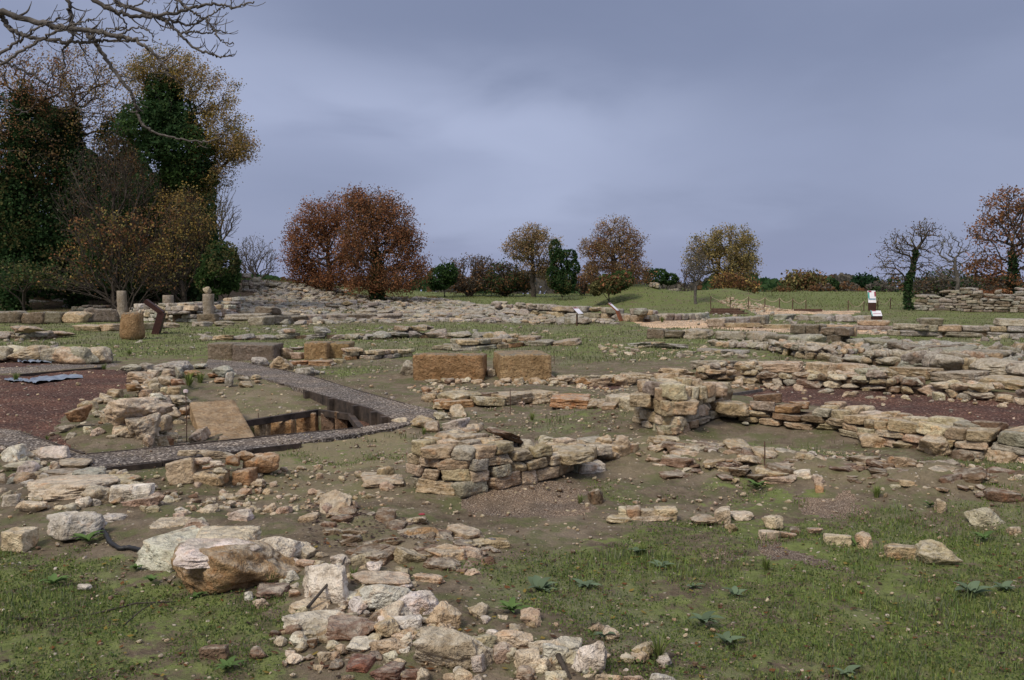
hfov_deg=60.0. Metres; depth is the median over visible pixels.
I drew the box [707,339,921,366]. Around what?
stone wall
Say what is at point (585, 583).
mullein plant
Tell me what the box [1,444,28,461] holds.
stone
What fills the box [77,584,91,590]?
stone
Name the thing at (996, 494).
field stone
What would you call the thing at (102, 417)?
field stone
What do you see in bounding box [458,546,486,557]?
stone
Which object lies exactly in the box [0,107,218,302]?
undergrowth
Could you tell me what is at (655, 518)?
stone
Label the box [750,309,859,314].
ochre bank
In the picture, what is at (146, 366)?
stone
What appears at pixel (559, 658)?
fallen stick
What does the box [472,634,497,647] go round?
stone
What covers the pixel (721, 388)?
stone
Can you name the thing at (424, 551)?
field stone
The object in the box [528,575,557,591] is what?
mullein plant
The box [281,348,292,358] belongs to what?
stone
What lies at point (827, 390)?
field stone
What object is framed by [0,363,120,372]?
grey gravel strip
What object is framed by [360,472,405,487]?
stone
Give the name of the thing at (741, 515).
stone
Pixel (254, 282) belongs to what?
stone wall
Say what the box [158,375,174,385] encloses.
stone
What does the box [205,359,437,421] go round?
path
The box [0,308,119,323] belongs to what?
stone wall
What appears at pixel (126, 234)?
bare shrub
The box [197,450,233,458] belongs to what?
stone
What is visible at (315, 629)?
field stone
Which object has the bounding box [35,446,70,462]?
stone
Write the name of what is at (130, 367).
stone
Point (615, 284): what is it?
bramble bush
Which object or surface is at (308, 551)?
field stone
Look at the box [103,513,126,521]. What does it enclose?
stone
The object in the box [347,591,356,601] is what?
stone
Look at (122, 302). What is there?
column stump
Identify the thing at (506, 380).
stone
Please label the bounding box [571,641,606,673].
stone
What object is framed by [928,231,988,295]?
bare tree
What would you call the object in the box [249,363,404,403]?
path edging
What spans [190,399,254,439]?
cover slab
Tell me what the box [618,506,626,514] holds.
stone
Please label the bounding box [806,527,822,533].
stone
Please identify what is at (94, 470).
stone
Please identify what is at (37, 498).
field stone
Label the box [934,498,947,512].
stone
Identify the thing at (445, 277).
holly bush
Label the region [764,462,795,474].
field stone
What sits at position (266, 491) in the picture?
field stone
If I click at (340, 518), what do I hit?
field stone
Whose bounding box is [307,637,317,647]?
stone
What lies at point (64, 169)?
ivy thicket
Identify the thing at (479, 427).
stone
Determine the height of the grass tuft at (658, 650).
0.104 m
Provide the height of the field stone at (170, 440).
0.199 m
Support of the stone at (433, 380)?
on the ground at (132, 528)
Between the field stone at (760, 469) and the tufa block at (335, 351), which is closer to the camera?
the field stone at (760, 469)
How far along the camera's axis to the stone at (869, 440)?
9.45 m
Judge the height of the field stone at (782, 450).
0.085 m
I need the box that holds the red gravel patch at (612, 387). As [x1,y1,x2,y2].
[588,385,631,389]
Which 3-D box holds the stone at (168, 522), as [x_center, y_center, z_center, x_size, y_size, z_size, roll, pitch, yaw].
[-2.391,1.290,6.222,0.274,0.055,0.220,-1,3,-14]
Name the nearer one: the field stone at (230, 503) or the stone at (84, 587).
the stone at (84, 587)
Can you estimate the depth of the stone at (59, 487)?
7.17 m
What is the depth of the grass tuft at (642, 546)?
5.62 m
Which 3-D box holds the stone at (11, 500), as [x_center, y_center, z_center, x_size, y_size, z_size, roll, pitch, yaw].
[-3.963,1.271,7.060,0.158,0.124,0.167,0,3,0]
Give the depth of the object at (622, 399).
11.79 m
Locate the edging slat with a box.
[733,389,762,394]
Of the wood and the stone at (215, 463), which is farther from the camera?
the wood
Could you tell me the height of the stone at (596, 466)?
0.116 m
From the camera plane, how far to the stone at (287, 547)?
5.23 m
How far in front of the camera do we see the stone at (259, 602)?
4.59 m
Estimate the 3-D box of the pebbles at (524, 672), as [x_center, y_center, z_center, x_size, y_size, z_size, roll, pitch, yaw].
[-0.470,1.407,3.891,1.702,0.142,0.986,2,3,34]
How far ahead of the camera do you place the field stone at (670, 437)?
9.25 m
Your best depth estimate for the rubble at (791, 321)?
45.93 m
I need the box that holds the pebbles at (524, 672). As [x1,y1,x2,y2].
[269,601,606,679]
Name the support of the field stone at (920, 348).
on the ground at (132, 528)
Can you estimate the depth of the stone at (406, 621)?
4.20 m
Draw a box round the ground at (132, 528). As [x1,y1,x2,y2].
[0,280,1023,679]
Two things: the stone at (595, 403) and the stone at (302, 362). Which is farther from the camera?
the stone at (302, 362)
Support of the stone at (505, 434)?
on the stone wall at (462, 463)
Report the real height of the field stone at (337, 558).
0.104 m
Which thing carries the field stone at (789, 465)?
on the ground at (132, 528)
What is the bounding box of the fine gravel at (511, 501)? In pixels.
[461,480,601,517]
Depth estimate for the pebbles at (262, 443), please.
10.42 m
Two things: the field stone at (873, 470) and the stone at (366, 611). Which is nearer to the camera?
the stone at (366, 611)
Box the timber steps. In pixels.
[709,308,746,313]
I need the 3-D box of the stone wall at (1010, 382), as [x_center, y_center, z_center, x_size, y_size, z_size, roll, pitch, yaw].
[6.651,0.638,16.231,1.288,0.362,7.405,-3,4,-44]
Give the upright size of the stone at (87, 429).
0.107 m
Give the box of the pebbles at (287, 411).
[209,380,320,415]
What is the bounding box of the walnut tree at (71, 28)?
[0,0,264,147]
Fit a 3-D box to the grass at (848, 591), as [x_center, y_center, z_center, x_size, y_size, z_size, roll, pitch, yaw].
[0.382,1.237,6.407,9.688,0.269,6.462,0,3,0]
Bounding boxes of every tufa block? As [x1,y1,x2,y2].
[207,342,242,359]
[232,342,282,360]
[304,341,334,359]
[329,341,354,357]
[413,353,486,380]
[493,350,551,380]
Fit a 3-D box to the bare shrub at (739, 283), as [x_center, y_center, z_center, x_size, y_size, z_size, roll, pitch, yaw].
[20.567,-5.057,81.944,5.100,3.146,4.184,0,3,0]
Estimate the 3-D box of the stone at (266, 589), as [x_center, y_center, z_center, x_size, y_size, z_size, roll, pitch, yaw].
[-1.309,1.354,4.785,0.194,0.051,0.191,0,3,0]
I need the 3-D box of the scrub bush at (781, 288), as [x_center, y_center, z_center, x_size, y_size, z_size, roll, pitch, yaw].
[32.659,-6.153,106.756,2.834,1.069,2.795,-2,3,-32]
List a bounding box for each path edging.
[19,367,102,375]
[19,427,360,454]
[105,443,301,470]
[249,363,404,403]
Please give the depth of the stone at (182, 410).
13.50 m
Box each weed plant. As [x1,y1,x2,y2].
[38,573,72,584]
[69,530,103,541]
[130,563,142,568]
[141,574,157,580]
[185,591,208,597]
[216,655,246,668]
[498,597,532,611]
[748,479,769,486]
[972,531,993,538]
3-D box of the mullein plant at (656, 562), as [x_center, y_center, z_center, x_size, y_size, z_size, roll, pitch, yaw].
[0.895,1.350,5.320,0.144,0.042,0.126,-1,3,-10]
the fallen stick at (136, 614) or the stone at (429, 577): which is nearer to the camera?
the fallen stick at (136, 614)
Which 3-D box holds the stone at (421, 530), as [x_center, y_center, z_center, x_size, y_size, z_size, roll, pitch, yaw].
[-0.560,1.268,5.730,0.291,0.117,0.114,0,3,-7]
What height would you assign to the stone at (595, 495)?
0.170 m
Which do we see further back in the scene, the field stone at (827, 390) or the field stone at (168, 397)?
the field stone at (827, 390)
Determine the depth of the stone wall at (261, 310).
47.76 m
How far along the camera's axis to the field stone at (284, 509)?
6.45 m
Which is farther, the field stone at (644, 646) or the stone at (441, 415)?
the stone at (441, 415)
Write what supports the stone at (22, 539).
on the ground at (132, 528)
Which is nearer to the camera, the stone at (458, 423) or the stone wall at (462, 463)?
the stone wall at (462, 463)
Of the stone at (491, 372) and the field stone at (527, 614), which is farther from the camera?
the stone at (491, 372)
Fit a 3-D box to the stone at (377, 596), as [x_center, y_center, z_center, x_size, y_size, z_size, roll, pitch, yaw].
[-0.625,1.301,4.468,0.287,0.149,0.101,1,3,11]
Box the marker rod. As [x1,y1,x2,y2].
[183,389,187,441]
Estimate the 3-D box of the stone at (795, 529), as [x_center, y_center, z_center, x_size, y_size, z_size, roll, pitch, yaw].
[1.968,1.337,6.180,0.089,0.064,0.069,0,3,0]
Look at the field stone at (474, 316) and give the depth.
48.19 m
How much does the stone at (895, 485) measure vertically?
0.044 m
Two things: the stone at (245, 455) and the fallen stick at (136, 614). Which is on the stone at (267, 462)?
the stone at (245, 455)
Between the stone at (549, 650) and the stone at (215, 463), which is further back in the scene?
the stone at (215, 463)
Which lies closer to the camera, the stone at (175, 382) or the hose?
the hose
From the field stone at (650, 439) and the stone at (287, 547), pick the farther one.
the field stone at (650, 439)
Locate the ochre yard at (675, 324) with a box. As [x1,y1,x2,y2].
[635,320,886,334]
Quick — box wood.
[215,270,1006,293]
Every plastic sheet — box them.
[5,378,29,381]
[18,359,50,362]
[30,374,82,382]
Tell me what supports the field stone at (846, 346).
on the ground at (132, 528)
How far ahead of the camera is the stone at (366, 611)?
4.43 m
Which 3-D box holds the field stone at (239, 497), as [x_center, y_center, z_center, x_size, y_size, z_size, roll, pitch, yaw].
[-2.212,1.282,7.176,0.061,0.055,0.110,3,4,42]
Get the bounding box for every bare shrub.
[0,254,94,310]
[31,233,192,311]
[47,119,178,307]
[49,203,193,308]
[115,181,220,302]
[230,235,279,278]
[446,252,498,295]
[478,257,536,296]
[564,270,605,295]
[579,259,656,283]
[676,268,692,290]
[707,268,763,293]
[897,265,1023,296]
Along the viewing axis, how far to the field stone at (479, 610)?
4.36 m
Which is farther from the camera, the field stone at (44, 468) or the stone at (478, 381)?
the stone at (478, 381)
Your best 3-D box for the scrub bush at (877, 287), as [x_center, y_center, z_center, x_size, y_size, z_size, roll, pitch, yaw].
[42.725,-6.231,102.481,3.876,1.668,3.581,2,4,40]
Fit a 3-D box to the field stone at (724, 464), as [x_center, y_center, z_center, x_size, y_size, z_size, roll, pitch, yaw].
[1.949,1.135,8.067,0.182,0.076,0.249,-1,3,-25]
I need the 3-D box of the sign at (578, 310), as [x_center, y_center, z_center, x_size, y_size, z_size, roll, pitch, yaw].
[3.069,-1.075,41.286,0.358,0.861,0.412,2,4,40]
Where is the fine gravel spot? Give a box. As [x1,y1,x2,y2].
[792,490,868,520]
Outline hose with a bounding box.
[100,528,140,551]
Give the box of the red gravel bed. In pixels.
[742,385,1023,426]
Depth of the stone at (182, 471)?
7.50 m
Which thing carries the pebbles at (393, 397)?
on the ground at (132, 528)
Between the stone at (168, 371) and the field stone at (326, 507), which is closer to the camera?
the field stone at (326, 507)
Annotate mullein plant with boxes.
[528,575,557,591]
[571,578,600,586]
[593,632,615,636]
[629,547,647,552]
[651,560,675,567]
[687,583,703,588]
[688,611,724,622]
[715,631,745,642]
[723,586,746,594]
[837,665,860,676]
[952,581,993,593]
[993,581,1014,590]
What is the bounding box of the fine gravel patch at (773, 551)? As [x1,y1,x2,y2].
[703,539,854,573]
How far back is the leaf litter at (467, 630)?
4.57 m
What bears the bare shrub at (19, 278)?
on the ground at (132, 528)
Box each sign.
[143,299,166,334]
[573,308,582,325]
[608,303,622,320]
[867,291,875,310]
[870,310,881,319]
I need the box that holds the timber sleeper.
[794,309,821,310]
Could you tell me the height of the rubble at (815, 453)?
0.214 m
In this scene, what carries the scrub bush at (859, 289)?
on the ground at (132, 528)
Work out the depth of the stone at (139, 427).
9.96 m
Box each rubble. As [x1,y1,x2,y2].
[0,450,206,521]
[0,457,184,512]
[3,323,558,356]
[67,470,276,512]
[80,369,184,444]
[191,464,399,515]
[218,288,316,312]
[238,289,619,324]
[240,280,348,295]
[269,358,397,381]
[278,552,671,679]
[318,505,500,575]
[407,374,628,393]
[598,342,989,375]
[611,435,980,467]
[638,436,1023,497]
[681,309,1019,340]
[718,297,787,310]
[731,384,1008,404]
[766,336,1023,369]
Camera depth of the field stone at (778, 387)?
15.65 m
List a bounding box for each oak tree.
[0,35,89,310]
[17,37,147,307]
[116,39,264,301]
[272,188,370,291]
[327,183,435,300]
[499,222,564,296]
[576,214,655,281]
[680,222,766,285]
[961,184,1023,293]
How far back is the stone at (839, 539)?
5.85 m
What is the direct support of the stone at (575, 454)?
on the stone wall at (462, 463)
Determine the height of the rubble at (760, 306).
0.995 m
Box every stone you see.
[0,473,6,482]
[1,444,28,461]
[1,493,20,506]
[1,526,39,552]
[2,460,43,470]
[13,472,35,483]
[15,501,47,511]
[16,460,39,471]
[17,456,30,461]
[25,299,49,302]
[27,451,35,459]
[27,474,119,500]
[32,497,42,500]
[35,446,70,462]
[35,474,47,478]
[37,467,49,470]
[43,468,79,475]
[46,511,107,540]
[56,424,75,432]
[59,458,92,468]
[62,503,75,511]
[64,404,92,421]
[65,432,76,439]
[72,467,106,474]
[75,496,91,508]
[77,400,98,411]
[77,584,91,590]
[79,485,109,502]
[83,426,92,433]
[90,427,105,435]
[99,413,108,422]
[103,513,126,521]
[104,397,175,425]
[107,389,123,397]
[108,474,141,483]
[108,483,154,501]
[114,424,131,437]
[120,364,140,371]
[120,495,165,506]
[125,383,143,391]
[125,412,160,439]
[126,371,157,382]
[128,481,142,483]
[136,525,199,572]
[139,363,153,371]
[143,416,155,424]
[143,434,153,447]
[147,377,162,385]
[149,383,162,392]
[150,393,166,399]
[150,517,191,528]
[152,361,193,371]
[155,434,168,446]
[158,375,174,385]
[159,414,172,431]
[161,368,174,376]
[162,431,177,439]
[163,395,171,403]
[165,457,201,485]
[166,386,181,394]
[166,406,181,419]
[166,435,173,444]
[170,378,185,385]
[170,395,192,405]
[171,539,301,594]
[172,512,184,516]
[173,538,261,568]
[175,367,184,378]
[177,450,198,455]
[178,509,191,514]
[179,406,189,415]
[183,518,208,527]
[185,370,203,376]
[188,426,210,442]
[192,469,229,485]
[193,363,207,367]
[194,457,212,464]
[196,525,261,540]
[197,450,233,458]
[198,644,229,659]
[201,504,218,512]
[202,465,212,469]
[203,286,211,293]
[207,373,217,377]
[209,460,224,467]
[212,365,233,377]
[212,467,228,474]
[214,377,224,381]
[219,493,233,499]
[224,371,233,386]
[224,500,235,505]
[225,455,239,465]
[227,509,254,520]
[232,467,257,485]
[232,494,245,499]
[234,488,252,495]
[235,450,254,460]
[238,376,248,379]
[238,381,252,387]
[242,452,279,472]
[243,591,252,600]
[245,309,254,312]
[249,646,266,659]
[250,374,261,379]
[251,357,269,365]
[251,480,264,487]
[252,598,269,608]
[254,423,270,436]
[254,479,265,483]
[255,536,303,557]
[255,582,289,598]
[262,488,272,494]
[269,356,293,369]
[271,419,294,434]
[275,506,292,513]
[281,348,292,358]
[282,609,343,631]
[286,570,299,581]
[288,597,330,613]
[289,631,307,646]
[290,347,302,349]
[290,360,308,364]
[291,352,303,359]
[295,367,319,375]
[295,559,314,567]
[296,410,318,432]
[296,540,316,558]
[298,512,319,521]
[302,563,348,603]
[303,627,316,638]
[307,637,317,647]
[308,359,334,365]
[310,634,338,642]
[311,316,321,320]
[311,626,320,636]
[316,490,324,497]
[316,624,327,638]
[319,490,351,513]
[321,413,334,429]
[322,503,331,511]
[322,529,343,534]
[325,614,375,640]
[330,554,350,565]
[331,514,352,522]
[334,359,345,362]
[334,411,349,428]
[339,534,361,545]
[343,530,367,534]
[344,318,356,321]
[346,636,375,651]
[346,653,375,672]
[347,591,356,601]
[348,596,367,614]
[348,607,370,613]
[350,500,357,508]
[351,571,410,585]
[353,543,385,554]
[355,584,366,596]
[356,544,390,551]
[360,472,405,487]
[360,584,410,609]
[365,546,394,565]
[369,637,412,653]
[369,661,406,679]
[372,537,399,542]
[374,617,400,637]
[375,507,395,524]
[377,466,394,474]
[378,600,403,617]
[379,481,394,488]
[382,650,397,662]
[385,519,407,529]
[385,540,404,544]
[391,417,407,422]
[391,614,422,629]
[391,630,415,640]
[393,546,426,563]
[397,590,438,614]
[399,360,412,375]
[399,532,435,540]
[401,606,412,615]
[401,668,418,679]
[404,527,444,537]
[406,516,427,524]
[410,415,435,427]
[413,544,433,550]
[413,573,444,583]
[413,626,494,670]
[418,544,437,553]
[421,393,437,401]
[422,555,461,569]
[424,420,439,432]
[424,543,465,559]
[425,379,441,382]
[426,601,461,629]
[427,539,438,543]
[433,402,446,409]
[433,412,450,419]
[434,531,453,540]
[437,529,452,534]
[438,564,455,570]
[442,417,469,430]
[444,378,454,384]
[446,523,484,538]
[449,404,466,416]
[450,317,463,321]
[453,539,476,547]
[453,667,472,679]
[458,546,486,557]
[464,560,478,566]
[467,424,483,431]
[470,602,488,618]
[471,315,484,318]
[471,379,484,383]
[471,653,485,672]
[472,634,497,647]
[473,318,487,321]
[473,538,485,545]
[480,557,497,564]
[482,537,511,548]
[484,427,522,443]
[486,369,494,375]
[493,630,533,648]
[493,641,512,663]
[499,377,511,382]
[501,319,511,322]
[506,647,516,660]
[515,647,539,668]
[518,644,527,648]
[520,607,540,622]
[521,439,534,449]
[527,639,555,652]
[528,377,540,383]
[538,435,552,443]
[538,657,551,668]
[542,314,555,317]
[542,643,568,661]
[544,670,566,679]
[549,393,590,408]
[553,444,594,464]
[553,636,582,649]
[553,645,577,662]
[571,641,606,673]
[579,460,605,473]
[585,399,603,409]
[588,488,603,503]
[595,435,611,443]
[595,674,621,679]
[599,625,619,641]
[601,402,617,409]
[606,514,631,522]
[615,435,629,447]
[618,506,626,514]
[623,675,645,679]
[626,505,640,517]
[629,392,652,406]
[631,641,653,656]
[632,515,672,521]
[641,508,654,516]
[646,436,675,443]
[649,673,675,679]
[653,439,661,444]
[654,506,677,521]
[655,435,679,440]
[656,426,664,434]
[658,469,688,479]
[659,458,696,467]
[660,441,684,448]
[661,454,695,467]
[669,449,698,456]
[673,399,698,414]
[683,444,702,450]
[687,446,707,451]
[689,514,716,524]
[704,381,727,395]
[706,459,733,462]
[714,400,748,415]
[714,506,730,524]
[715,462,739,466]
[722,438,750,448]
[724,523,737,531]
[729,468,750,476]
[730,510,753,520]
[732,378,742,385]
[735,455,761,463]
[746,473,769,482]
[747,385,755,389]
[751,446,777,458]
[755,465,788,476]
[758,529,780,540]
[760,474,796,483]
[761,515,783,529]
[763,383,774,387]
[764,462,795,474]
[770,385,782,390]
[774,462,794,467]
[775,448,795,452]
[780,531,796,537]
[790,526,800,533]
[793,384,803,390]
[793,469,810,476]
[795,452,814,460]
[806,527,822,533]
[811,474,825,483]
[814,482,823,492]
[817,388,833,392]
[823,533,851,546]
[829,463,856,471]
[842,391,856,396]
[843,344,858,354]
[848,456,881,461]
[854,531,872,548]
[856,432,885,447]
[865,344,880,349]
[866,458,884,467]
[867,467,886,473]
[883,543,915,559]
[886,456,916,467]
[890,484,900,487]
[891,440,912,447]
[912,346,929,350]
[913,539,962,564]
[916,434,951,455]
[928,459,961,466]
[928,465,954,471]
[932,392,945,399]
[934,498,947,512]
[950,449,974,460]
[952,467,986,483]
[956,393,971,400]
[964,507,1005,526]
[980,336,989,340]
[983,447,1021,463]
[983,487,1023,501]
[985,352,1002,358]
[986,466,1014,473]
[996,403,1006,407]
[997,334,1009,338]
[1002,356,1017,360]
[1005,526,1022,534]
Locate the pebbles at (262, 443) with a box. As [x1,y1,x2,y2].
[1,358,431,464]
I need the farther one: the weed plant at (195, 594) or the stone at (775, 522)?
the stone at (775, 522)
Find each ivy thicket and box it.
[0,90,79,290]
[25,106,116,299]
[53,112,157,295]
[67,172,223,302]
[109,73,220,302]
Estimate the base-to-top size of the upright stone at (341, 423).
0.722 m
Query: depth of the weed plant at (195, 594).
4.79 m
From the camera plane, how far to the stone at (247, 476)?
7.59 m
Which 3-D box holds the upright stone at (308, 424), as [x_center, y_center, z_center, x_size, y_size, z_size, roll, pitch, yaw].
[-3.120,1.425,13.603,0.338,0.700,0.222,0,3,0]
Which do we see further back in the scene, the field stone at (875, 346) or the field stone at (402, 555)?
the field stone at (875, 346)
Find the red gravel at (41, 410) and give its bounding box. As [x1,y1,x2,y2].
[0,369,130,448]
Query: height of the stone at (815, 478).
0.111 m
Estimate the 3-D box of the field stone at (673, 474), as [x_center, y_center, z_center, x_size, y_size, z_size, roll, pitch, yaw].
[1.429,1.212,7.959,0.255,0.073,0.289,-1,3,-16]
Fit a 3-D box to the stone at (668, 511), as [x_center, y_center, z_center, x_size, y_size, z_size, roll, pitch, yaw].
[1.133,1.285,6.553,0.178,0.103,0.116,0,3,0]
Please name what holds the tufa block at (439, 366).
on the ground at (132, 528)
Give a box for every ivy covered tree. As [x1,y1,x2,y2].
[545,239,580,298]
[826,277,839,289]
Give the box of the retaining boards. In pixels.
[279,383,392,425]
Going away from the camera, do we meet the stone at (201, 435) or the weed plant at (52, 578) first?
the weed plant at (52, 578)
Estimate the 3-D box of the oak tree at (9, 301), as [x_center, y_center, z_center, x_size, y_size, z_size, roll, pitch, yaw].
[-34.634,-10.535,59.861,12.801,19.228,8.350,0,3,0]
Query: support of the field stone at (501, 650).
on the ground at (132, 528)
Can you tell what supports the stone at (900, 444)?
on the ground at (132, 528)
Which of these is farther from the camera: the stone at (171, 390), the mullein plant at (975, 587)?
the stone at (171, 390)
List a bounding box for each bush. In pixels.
[193,239,241,298]
[425,262,458,296]
[588,270,635,302]
[642,267,678,288]
[771,285,795,291]
[777,267,829,290]
[807,282,837,291]
[838,281,860,290]
[853,288,869,291]
[864,279,900,291]
[884,275,914,290]
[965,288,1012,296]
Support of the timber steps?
on the ground at (132, 528)
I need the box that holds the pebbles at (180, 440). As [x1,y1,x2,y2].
[90,416,189,445]
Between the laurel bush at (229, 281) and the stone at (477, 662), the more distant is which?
the laurel bush at (229, 281)
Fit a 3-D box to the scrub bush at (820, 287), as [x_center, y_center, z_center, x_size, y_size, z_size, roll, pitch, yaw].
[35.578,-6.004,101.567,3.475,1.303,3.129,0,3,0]
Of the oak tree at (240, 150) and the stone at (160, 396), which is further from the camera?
the oak tree at (240, 150)
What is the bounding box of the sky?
[0,0,1023,293]
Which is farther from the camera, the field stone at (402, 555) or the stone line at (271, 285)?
the stone line at (271, 285)
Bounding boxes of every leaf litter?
[0,535,1023,679]
[34,294,195,301]
[302,292,436,304]
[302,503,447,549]
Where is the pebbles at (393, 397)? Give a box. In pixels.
[0,327,1014,440]
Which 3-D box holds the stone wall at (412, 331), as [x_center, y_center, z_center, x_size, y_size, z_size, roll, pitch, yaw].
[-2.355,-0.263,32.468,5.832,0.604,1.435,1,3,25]
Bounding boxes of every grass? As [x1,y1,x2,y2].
[0,307,1023,362]
[0,447,1023,679]
[18,277,922,312]
[49,354,967,449]
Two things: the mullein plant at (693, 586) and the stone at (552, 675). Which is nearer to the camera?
the stone at (552, 675)
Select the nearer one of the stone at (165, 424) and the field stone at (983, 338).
the stone at (165, 424)
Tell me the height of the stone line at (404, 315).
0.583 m
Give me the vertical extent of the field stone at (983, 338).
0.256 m
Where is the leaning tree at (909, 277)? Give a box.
[866,218,946,310]
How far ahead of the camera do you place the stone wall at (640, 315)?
48.80 m
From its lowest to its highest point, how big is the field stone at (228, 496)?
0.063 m
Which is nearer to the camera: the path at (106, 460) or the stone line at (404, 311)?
the path at (106, 460)
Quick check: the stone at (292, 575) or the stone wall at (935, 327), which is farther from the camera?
the stone wall at (935, 327)
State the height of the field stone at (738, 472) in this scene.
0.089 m
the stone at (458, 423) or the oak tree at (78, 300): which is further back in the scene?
the oak tree at (78, 300)
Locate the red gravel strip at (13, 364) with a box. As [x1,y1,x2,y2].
[0,361,57,367]
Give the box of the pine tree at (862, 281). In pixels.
[846,272,879,288]
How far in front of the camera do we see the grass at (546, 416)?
17.47 m
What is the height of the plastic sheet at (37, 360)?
0.072 m
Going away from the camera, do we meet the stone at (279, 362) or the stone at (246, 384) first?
the stone at (246, 384)
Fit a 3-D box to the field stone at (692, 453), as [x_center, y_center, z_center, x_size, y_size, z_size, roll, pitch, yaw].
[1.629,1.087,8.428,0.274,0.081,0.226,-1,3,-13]
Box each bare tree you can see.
[214,181,241,276]
[678,246,712,303]
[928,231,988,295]
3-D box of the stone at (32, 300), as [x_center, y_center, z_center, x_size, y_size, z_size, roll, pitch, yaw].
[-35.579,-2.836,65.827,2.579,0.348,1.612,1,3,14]
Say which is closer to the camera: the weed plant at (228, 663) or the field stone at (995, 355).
the weed plant at (228, 663)
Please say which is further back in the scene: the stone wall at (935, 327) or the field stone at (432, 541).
the stone wall at (935, 327)
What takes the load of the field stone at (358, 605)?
on the ground at (132, 528)
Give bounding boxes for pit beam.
[246,409,350,426]
[348,414,363,426]
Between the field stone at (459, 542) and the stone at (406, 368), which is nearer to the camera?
the field stone at (459, 542)
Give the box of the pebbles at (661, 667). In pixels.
[0,441,1023,679]
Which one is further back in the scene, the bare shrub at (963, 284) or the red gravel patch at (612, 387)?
the bare shrub at (963, 284)
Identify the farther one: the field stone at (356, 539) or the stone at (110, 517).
the stone at (110, 517)
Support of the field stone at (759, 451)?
on the ground at (132, 528)
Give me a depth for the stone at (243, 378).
16.94 m
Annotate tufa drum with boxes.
[119,312,144,339]
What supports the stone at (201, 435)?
on the ground at (132, 528)
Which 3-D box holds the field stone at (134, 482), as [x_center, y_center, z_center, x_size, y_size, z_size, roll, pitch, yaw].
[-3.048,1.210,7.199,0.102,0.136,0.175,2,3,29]
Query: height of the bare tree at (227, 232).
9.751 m
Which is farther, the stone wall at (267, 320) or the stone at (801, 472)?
the stone wall at (267, 320)
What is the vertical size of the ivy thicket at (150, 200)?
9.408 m
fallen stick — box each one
[15,601,175,620]
[122,602,154,626]
[306,557,345,608]
[555,653,571,679]
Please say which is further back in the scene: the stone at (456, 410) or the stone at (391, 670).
the stone at (456, 410)
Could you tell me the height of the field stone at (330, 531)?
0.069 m
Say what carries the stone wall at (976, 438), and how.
on the ground at (132, 528)
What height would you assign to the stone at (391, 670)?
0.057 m
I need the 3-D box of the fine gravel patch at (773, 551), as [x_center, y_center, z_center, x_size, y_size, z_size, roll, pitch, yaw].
[1.690,1.370,5.690,0.900,0.027,0.637,1,3,14]
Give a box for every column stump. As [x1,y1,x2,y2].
[116,291,127,317]
[162,295,173,302]
[197,294,219,321]
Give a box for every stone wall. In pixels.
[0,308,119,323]
[0,325,76,339]
[0,345,113,364]
[69,297,244,322]
[72,321,233,331]
[199,326,408,340]
[224,306,299,320]
[242,273,261,291]
[248,313,402,324]
[341,347,414,359]
[375,324,518,338]
[406,427,638,498]
[431,335,581,350]
[433,389,559,409]
[519,304,709,321]
[545,317,591,324]
[551,368,694,386]
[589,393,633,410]
[628,342,749,353]
[632,373,732,434]
[647,328,826,342]
[649,282,678,290]
[690,360,1023,389]
[695,359,1023,404]
[706,315,769,326]
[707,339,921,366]
[720,393,1023,463]
[724,320,892,330]
[773,314,870,322]
[790,324,857,343]
[844,337,1016,357]
[887,318,1023,337]
[892,349,1023,376]
[909,340,980,345]
[913,287,1023,312]
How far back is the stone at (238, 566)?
4.86 m
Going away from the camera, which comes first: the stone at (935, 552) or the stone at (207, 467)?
the stone at (935, 552)
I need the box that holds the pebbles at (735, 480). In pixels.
[284,388,1020,516]
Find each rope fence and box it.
[710,296,805,309]
[848,298,900,310]
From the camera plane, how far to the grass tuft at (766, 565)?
5.33 m
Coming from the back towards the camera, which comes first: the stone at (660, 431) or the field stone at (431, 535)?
the stone at (660, 431)
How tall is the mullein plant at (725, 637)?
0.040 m
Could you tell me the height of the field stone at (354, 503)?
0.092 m
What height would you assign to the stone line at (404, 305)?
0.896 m
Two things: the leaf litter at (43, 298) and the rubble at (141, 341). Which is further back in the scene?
the leaf litter at (43, 298)
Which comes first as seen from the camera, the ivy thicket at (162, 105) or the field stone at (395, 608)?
the field stone at (395, 608)
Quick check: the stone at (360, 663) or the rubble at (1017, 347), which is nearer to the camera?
the stone at (360, 663)
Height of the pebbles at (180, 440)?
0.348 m
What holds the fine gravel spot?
on the ground at (132, 528)
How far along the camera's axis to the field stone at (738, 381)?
16.50 m
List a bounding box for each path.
[0,419,412,466]
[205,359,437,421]
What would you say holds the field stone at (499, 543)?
on the ground at (132, 528)
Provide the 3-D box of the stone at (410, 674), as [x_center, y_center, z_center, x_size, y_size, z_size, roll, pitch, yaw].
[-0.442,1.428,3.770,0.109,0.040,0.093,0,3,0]
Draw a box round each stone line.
[261,281,318,294]
[280,300,525,309]
[283,310,517,317]
[355,309,519,313]
[413,297,531,307]
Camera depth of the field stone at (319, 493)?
7.30 m
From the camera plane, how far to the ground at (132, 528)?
6.41 m
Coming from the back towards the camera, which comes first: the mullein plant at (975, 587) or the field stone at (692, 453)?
the field stone at (692, 453)
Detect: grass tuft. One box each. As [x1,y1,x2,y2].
[11,373,19,381]
[182,370,196,385]
[194,371,204,382]
[267,570,277,582]
[349,564,359,578]
[529,412,534,419]
[575,493,583,503]
[637,542,648,554]
[644,630,673,657]
[761,555,771,570]
[870,483,882,497]

